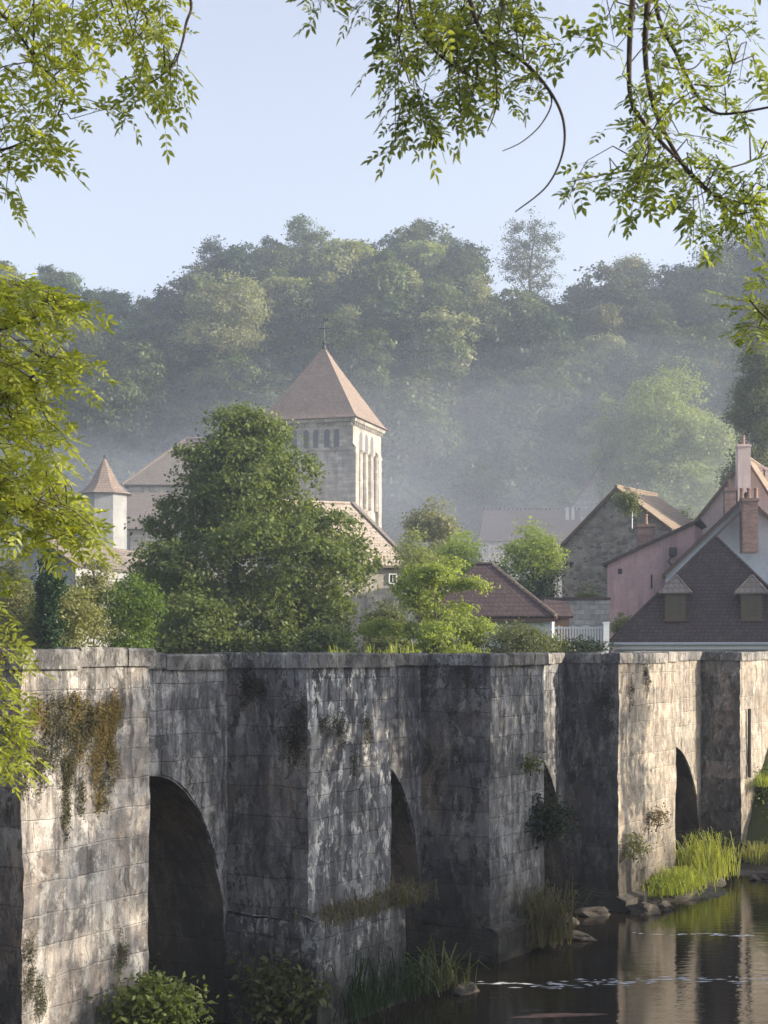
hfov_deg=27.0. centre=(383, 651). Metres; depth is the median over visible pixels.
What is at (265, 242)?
hill tree
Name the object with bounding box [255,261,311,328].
hill tree
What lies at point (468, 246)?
hill tree
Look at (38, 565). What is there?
window
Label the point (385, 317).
hill tree
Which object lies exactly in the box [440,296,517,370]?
hill tree
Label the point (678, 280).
hill tree
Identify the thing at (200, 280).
hill tree
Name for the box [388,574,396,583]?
window
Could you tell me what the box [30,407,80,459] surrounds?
hill tree
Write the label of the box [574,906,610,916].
river rock
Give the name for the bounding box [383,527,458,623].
shrub
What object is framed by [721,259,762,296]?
hill tree
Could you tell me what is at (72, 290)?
hill tree
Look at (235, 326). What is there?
hill tree
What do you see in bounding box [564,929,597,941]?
river rock
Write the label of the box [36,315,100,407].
hill tree
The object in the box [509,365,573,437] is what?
hill tree
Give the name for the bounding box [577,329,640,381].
hill tree
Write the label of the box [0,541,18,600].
hill tree
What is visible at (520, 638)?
shrub
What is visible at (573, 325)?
hill tree
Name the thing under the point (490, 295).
hill tree
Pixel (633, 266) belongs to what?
hill tree
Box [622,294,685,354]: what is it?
hill tree
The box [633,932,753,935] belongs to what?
river foam
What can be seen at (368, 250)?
hill tree
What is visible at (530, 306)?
hill tree
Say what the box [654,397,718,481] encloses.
hill tree
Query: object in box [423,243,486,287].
hill tree
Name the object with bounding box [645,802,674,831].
shrub
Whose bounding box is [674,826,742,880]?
grass clump
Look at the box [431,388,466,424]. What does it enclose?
hill tree
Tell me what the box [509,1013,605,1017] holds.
river rock
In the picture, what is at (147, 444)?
hill tree
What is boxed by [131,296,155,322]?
hill tree
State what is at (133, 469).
hill tree
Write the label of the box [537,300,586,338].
hill tree
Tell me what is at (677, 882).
grass clump
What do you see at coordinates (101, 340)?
hill tree
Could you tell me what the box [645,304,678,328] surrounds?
hill tree
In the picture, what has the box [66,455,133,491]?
hill tree
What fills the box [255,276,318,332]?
hill tree
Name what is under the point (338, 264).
hill tree
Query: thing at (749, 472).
tall pink house
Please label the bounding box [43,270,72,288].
hill tree
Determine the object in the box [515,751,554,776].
shrub
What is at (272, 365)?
hill tree
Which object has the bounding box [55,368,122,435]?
hill tree
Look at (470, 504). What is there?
hill tree
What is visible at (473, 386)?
hill tree
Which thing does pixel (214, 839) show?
stone bridge
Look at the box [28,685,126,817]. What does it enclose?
moss
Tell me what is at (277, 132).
sky
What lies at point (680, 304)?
hill tree
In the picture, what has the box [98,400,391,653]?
maple tree
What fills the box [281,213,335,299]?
hill tree
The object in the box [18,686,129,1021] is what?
moss
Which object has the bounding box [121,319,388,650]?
church
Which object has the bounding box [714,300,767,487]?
hill tree
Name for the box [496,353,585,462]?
hill tree
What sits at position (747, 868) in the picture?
gravel bar
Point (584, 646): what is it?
shrub
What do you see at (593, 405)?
hill tree
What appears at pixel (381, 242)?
hill tree
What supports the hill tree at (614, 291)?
on the ground
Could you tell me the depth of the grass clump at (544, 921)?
29.45 m
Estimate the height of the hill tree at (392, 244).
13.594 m
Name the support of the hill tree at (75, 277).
on the ground
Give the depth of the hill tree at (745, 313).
261.25 m
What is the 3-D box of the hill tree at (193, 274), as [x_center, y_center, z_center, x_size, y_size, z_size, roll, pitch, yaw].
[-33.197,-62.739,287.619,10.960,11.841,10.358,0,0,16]
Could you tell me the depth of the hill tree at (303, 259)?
290.95 m
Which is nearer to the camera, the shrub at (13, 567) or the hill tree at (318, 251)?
the shrub at (13, 567)
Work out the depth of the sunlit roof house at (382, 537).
92.20 m
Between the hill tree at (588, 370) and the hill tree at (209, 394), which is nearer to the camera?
the hill tree at (209, 394)
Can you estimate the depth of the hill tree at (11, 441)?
224.82 m
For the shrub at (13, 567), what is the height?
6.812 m
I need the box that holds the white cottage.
[5,539,146,648]
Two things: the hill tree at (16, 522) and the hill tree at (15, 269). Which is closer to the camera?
the hill tree at (16, 522)
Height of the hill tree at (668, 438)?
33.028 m
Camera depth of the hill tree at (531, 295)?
287.65 m
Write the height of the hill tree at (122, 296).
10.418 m
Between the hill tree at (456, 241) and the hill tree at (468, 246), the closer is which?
the hill tree at (468, 246)
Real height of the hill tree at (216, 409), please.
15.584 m
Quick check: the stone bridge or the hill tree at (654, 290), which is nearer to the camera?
the stone bridge
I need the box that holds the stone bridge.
[0,647,767,1023]
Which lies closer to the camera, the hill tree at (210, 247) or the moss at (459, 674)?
the moss at (459, 674)
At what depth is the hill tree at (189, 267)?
294.37 m
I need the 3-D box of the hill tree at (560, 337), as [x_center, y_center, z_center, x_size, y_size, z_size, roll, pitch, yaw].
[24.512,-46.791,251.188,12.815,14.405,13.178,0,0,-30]
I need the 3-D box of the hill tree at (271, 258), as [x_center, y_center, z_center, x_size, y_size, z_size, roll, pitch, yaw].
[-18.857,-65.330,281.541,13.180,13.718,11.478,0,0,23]
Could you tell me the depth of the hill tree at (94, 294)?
287.56 m
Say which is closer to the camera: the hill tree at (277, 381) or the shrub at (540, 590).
the shrub at (540, 590)
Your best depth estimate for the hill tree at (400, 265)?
260.13 m
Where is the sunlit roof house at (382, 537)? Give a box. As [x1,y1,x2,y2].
[248,500,410,650]
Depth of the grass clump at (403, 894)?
24.28 m
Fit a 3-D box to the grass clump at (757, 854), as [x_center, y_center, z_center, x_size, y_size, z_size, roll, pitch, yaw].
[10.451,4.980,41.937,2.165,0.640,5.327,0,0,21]
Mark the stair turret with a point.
(103, 489)
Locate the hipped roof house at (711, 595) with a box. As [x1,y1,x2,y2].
[609,535,767,660]
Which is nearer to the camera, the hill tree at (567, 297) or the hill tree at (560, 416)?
the hill tree at (560, 416)
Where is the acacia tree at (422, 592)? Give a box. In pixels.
[351,554,500,653]
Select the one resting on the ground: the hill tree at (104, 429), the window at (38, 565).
the hill tree at (104, 429)
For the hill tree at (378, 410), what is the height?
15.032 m
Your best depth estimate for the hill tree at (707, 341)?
241.95 m
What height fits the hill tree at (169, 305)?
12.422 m
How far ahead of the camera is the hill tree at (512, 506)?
177.62 m
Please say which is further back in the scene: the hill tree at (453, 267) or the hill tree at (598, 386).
the hill tree at (453, 267)
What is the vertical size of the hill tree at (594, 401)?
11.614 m
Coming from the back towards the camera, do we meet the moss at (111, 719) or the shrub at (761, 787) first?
the shrub at (761, 787)
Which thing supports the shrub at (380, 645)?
on the ground
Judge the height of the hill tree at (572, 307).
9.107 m
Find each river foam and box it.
[477,975,766,988]
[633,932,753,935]
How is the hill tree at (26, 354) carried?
on the ground
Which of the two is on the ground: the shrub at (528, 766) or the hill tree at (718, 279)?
the hill tree at (718, 279)
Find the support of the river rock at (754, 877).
in the river water
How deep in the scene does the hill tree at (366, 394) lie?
216.40 m
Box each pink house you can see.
[602,514,706,652]
[695,435,767,534]
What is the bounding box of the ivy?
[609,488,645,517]
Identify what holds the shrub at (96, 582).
on the ground
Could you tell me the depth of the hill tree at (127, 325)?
259.05 m
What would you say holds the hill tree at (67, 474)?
on the ground
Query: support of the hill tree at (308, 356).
on the ground
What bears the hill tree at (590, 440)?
on the ground
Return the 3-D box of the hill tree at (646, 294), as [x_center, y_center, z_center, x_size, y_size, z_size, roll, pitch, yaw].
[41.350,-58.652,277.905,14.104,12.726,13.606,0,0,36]
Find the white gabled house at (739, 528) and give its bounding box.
[662,488,767,583]
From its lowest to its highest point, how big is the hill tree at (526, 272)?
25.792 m
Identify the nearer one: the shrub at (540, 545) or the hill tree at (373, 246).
the shrub at (540, 545)
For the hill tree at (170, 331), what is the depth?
251.97 m
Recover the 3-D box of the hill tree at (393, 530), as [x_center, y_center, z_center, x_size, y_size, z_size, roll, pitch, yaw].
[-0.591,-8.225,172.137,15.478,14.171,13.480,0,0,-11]
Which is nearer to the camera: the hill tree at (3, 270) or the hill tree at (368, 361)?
the hill tree at (368, 361)
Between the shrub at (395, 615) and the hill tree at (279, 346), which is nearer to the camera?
the shrub at (395, 615)
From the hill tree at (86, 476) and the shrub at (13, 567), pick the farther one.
the hill tree at (86, 476)
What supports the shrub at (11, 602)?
on the ground
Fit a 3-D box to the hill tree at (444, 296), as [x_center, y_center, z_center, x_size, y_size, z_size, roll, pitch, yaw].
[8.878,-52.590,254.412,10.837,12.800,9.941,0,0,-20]
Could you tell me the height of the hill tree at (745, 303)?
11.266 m
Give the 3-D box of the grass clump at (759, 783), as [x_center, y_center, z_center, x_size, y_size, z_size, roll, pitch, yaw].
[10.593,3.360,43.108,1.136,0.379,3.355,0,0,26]
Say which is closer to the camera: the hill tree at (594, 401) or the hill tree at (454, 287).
the hill tree at (594, 401)
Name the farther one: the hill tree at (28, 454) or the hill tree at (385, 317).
the hill tree at (385, 317)
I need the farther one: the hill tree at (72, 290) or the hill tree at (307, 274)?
the hill tree at (307, 274)
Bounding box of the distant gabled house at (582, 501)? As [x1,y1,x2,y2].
[569,452,638,521]
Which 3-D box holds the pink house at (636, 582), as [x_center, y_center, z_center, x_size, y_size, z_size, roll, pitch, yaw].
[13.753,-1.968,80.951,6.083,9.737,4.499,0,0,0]
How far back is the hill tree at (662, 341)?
254.57 m
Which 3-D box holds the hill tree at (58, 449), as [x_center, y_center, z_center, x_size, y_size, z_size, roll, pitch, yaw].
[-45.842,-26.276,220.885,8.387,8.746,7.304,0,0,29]
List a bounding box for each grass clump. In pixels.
[289,873,442,928]
[326,641,419,653]
[327,938,464,1023]
[399,933,489,996]
[493,875,615,949]
[642,863,721,898]
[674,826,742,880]
[731,838,767,864]
[749,772,767,787]
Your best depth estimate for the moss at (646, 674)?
35.13 m
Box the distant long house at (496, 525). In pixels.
[477,507,580,596]
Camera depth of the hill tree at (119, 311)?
268.45 m
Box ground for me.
[2,300,767,861]
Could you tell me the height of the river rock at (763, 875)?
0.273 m
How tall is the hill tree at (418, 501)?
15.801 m
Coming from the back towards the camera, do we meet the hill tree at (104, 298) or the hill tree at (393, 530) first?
the hill tree at (104, 298)
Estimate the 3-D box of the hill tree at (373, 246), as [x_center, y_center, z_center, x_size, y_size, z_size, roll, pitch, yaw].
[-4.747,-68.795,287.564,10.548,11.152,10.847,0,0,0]
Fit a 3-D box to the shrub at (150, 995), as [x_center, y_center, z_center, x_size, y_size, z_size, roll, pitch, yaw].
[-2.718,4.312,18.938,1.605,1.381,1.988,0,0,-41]
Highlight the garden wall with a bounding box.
[538,597,610,647]
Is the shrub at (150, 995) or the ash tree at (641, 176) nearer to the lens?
the ash tree at (641, 176)
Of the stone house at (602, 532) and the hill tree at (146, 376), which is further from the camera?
the hill tree at (146, 376)
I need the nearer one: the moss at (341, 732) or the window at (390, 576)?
the moss at (341, 732)
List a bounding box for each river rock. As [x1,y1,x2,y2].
[450,981,479,995]
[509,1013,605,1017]
[557,913,579,924]
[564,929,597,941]
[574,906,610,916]
[627,902,660,914]
[653,900,673,910]
[749,874,760,879]
[755,872,767,878]
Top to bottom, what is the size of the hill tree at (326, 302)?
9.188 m
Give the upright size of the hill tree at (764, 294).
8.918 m
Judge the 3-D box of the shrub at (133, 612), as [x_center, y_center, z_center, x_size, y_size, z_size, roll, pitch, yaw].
[-7.842,0.063,50.051,2.465,5.226,2.301,0,0,-22]
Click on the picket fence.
(605, 627)
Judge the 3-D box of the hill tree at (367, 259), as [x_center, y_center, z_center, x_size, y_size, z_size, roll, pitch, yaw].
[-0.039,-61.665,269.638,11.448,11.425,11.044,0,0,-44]
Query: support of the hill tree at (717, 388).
on the ground
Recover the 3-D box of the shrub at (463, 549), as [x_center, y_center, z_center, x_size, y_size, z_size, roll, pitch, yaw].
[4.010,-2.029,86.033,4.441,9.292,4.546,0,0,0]
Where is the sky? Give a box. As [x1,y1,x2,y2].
[0,0,767,339]
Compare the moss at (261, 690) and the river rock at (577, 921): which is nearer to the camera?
the moss at (261, 690)
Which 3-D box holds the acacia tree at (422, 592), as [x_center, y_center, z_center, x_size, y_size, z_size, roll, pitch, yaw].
[1.656,-0.101,50.008,4.039,6.041,4.902,0,0,-41]
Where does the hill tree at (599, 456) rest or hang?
on the ground
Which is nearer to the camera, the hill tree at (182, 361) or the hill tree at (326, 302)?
the hill tree at (182, 361)
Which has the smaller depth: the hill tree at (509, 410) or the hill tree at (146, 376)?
the hill tree at (509, 410)
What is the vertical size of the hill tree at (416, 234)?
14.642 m
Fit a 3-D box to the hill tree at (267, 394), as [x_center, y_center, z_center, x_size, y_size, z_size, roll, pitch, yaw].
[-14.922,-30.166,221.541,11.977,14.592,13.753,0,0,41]
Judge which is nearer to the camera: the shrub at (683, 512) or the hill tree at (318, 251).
the shrub at (683, 512)
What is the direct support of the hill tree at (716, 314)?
on the ground
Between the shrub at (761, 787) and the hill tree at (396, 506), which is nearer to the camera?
the shrub at (761, 787)
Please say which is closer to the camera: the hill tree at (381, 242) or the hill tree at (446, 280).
the hill tree at (446, 280)
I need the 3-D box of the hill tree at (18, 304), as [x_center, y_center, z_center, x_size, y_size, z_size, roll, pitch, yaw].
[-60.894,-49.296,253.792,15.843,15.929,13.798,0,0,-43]
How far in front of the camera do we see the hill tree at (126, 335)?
245.22 m
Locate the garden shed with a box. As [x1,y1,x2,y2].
[544,599,572,642]
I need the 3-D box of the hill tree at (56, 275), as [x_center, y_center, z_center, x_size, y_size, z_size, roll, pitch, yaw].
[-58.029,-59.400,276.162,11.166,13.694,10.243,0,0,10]
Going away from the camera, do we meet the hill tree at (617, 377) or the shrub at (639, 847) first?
the shrub at (639, 847)
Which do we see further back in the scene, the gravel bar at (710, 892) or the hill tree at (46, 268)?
the hill tree at (46, 268)
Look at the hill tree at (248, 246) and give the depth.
287.31 m
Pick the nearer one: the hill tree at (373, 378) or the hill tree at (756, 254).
the hill tree at (373, 378)
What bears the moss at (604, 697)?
attached to the stone bridge
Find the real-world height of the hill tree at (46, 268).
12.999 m
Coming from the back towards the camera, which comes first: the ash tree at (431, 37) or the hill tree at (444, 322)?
the hill tree at (444, 322)
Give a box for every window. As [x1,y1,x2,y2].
[37,565,51,586]
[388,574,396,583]
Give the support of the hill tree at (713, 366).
on the ground
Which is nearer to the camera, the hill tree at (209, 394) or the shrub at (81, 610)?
the shrub at (81, 610)
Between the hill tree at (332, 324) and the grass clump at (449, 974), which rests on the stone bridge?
the grass clump at (449, 974)
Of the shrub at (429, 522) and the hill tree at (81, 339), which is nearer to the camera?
the shrub at (429, 522)
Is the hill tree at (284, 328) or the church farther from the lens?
the hill tree at (284, 328)
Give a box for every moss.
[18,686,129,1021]
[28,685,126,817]
[236,642,305,773]
[319,706,373,782]
[420,651,483,736]
[593,664,616,738]
[627,664,651,718]
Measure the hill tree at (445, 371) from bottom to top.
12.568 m
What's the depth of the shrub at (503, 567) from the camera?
78.61 m
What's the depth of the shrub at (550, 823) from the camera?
29.89 m
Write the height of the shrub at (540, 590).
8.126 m
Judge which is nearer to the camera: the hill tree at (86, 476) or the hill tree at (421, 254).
the hill tree at (86, 476)
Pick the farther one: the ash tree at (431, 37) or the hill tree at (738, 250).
the hill tree at (738, 250)
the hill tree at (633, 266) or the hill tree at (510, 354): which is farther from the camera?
the hill tree at (633, 266)
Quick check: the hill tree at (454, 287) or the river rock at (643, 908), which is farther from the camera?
the hill tree at (454, 287)
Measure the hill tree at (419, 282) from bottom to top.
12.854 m
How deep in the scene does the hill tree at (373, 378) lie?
224.78 m
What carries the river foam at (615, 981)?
on the river water
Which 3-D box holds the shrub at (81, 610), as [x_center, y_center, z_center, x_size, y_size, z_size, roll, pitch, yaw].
[-9.844,0.203,48.064,3.294,4.804,2.918,0,0,0]
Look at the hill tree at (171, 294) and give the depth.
276.78 m
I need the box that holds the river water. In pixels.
[170,860,767,1023]
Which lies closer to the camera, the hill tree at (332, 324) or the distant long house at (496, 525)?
the distant long house at (496, 525)
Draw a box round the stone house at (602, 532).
[558,484,691,596]
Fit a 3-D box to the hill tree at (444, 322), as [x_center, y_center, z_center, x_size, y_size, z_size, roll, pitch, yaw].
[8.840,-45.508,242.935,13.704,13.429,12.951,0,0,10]
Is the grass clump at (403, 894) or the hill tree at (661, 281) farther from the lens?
the hill tree at (661, 281)
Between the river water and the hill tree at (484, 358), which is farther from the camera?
the hill tree at (484, 358)
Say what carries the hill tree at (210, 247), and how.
on the ground
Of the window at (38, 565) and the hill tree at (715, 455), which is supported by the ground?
the hill tree at (715, 455)
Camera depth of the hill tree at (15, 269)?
278.27 m
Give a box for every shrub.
[0,553,34,648]
[0,578,35,648]
[2,580,109,648]
[63,555,131,647]
[86,952,231,1023]
[96,571,173,650]
[224,947,339,1023]
[346,593,417,651]
[359,626,421,653]
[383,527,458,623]
[394,494,472,590]
[427,527,496,591]
[451,617,495,652]
[472,550,537,594]
[483,616,578,652]
[489,511,572,596]
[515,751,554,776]
[518,551,569,597]
[525,790,586,849]
[548,633,620,652]
[575,580,602,596]
[609,611,632,651]
[621,831,664,864]
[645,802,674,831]
[676,501,694,520]
[752,763,767,817]
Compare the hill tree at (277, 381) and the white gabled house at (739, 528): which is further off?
the hill tree at (277, 381)
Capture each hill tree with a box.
[0,260,28,307]
[0,327,72,411]
[0,400,23,449]
[0,490,81,587]
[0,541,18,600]
[1,261,18,276]
[1,292,25,330]
[2,455,82,524]
[4,442,70,486]
[16,278,99,324]
[24,266,80,307]
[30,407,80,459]
[30,434,75,471]
[31,264,55,286]
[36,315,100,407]
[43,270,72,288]
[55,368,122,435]
[58,267,88,295]
[61,368,155,468]
[62,461,127,541]
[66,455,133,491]
[78,288,119,318]
[80,320,118,372]
[82,300,143,326]
[90,290,133,319]
[93,286,138,313]
[94,316,155,349]
[94,339,172,426]
[95,326,163,377]
[110,400,207,470]
[117,457,146,490]
[129,316,181,363]
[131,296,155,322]
[135,334,203,410]
[137,271,200,325]
[139,297,196,332]
[145,322,191,379]
[167,260,274,362]
[175,351,260,436]
[176,269,214,295]
[178,260,225,297]
[182,330,238,394]
[187,272,217,312]
[189,234,227,276]
[195,242,267,313]
[199,398,269,435]
[216,361,291,406]
[227,240,259,275]
[238,384,287,412]
[242,275,319,355]
[246,351,306,390]
[249,335,298,360]
[250,238,307,287]
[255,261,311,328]
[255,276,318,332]
[258,234,295,266]
[277,345,339,389]
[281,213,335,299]
[284,245,319,296]
[289,360,366,392]
[302,233,369,304]
[302,260,323,308]
[302,311,366,363]
[307,243,327,260]
[314,282,351,327]
[316,324,399,405]
[332,302,369,336]
[333,238,379,252]
[349,247,423,331]
[349,251,400,304]
[350,370,394,420]
[351,294,419,368]
[354,243,382,288]
[356,386,390,448]
[363,397,395,454]
[371,365,466,450]
[376,234,396,262]
[377,260,425,325]
[380,395,473,472]
[381,237,403,256]
[381,445,419,534]
[381,456,408,514]
[382,488,478,591]
[382,514,435,620]
[386,217,454,265]
[391,262,420,324]
[395,218,431,263]
[398,238,456,298]
[398,302,484,372]
[407,278,471,343]
[407,329,470,398]
[421,274,458,311]
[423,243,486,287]
[423,246,485,294]
[429,457,516,557]
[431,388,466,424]
[435,231,464,247]
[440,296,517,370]
[441,277,462,302]
[442,239,496,290]
[442,498,540,575]
[458,365,515,421]
[460,270,498,319]
[461,391,554,472]
[474,322,559,401]
[476,288,547,333]
[478,294,511,327]
[494,206,566,303]
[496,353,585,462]
[501,307,578,364]
[505,290,551,322]
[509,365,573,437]
[531,311,582,350]
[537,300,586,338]
[547,341,611,408]
[555,300,588,341]
[557,280,595,337]
[558,419,650,486]
[567,386,633,451]
[567,392,635,453]
[569,260,650,343]
[572,302,635,358]
[576,388,631,513]
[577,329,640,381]
[583,379,634,409]
[586,356,739,520]
[597,337,650,399]
[598,275,657,311]
[606,250,659,288]
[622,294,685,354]
[631,353,705,399]
[635,315,701,364]
[635,346,736,421]
[636,275,671,298]
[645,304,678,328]
[648,259,690,327]
[650,287,701,337]
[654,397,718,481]
[665,266,702,331]
[667,320,744,373]
[679,218,767,284]
[679,246,746,328]
[685,292,741,352]
[687,258,714,266]
[693,356,738,413]
[707,344,756,415]
[708,408,762,479]
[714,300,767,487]
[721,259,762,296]
[727,269,760,316]
[736,293,767,344]
[739,227,767,293]
[756,283,767,299]
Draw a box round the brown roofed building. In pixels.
[415,562,557,651]
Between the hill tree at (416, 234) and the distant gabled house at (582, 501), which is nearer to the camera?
the distant gabled house at (582, 501)
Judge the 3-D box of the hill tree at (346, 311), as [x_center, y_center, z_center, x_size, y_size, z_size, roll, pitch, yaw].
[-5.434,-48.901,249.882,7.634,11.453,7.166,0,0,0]
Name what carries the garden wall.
on the ground
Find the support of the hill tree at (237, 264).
on the ground
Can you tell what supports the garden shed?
on the ground
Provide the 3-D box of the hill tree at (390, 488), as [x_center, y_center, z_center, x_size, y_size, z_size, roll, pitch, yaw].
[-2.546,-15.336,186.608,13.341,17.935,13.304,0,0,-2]
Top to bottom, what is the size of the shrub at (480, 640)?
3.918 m
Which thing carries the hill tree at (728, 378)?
on the ground
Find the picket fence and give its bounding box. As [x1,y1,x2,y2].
[554,622,609,652]
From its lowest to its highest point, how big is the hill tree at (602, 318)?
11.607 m
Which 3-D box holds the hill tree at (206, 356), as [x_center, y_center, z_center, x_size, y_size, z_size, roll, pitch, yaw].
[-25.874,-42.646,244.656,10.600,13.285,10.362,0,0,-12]
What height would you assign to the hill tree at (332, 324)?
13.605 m
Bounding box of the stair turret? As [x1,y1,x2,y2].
[78,454,130,549]
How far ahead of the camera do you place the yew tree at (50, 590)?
46.77 m
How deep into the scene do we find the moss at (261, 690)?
23.16 m
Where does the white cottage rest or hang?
on the ground
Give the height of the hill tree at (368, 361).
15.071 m
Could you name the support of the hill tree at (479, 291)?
on the ground
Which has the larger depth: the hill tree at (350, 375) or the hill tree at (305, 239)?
the hill tree at (305, 239)
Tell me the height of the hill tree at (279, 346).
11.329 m
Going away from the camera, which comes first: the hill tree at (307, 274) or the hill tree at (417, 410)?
the hill tree at (417, 410)
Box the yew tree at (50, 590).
[25,547,75,648]
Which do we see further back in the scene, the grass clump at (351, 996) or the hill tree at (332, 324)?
the hill tree at (332, 324)
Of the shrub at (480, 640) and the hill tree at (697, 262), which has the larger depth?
the hill tree at (697, 262)
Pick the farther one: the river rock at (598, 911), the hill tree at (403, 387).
the hill tree at (403, 387)
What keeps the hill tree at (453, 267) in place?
on the ground
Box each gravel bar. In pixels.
[648,876,727,903]
[728,861,767,875]
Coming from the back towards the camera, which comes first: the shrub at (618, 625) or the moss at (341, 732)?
the shrub at (618, 625)
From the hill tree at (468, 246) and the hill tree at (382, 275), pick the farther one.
the hill tree at (468, 246)
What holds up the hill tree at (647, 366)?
on the ground
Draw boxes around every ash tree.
[0,0,202,801]
[285,0,580,211]
[544,0,767,356]
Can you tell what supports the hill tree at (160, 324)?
on the ground
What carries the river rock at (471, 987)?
in the river water
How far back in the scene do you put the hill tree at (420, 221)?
294.46 m
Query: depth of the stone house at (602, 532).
87.58 m
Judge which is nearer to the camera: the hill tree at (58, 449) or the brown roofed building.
the brown roofed building
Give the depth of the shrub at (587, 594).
63.38 m
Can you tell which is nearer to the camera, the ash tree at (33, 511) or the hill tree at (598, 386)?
the ash tree at (33, 511)
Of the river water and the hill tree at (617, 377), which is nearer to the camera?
the river water
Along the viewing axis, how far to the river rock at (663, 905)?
34.06 m
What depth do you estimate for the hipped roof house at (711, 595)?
62.92 m

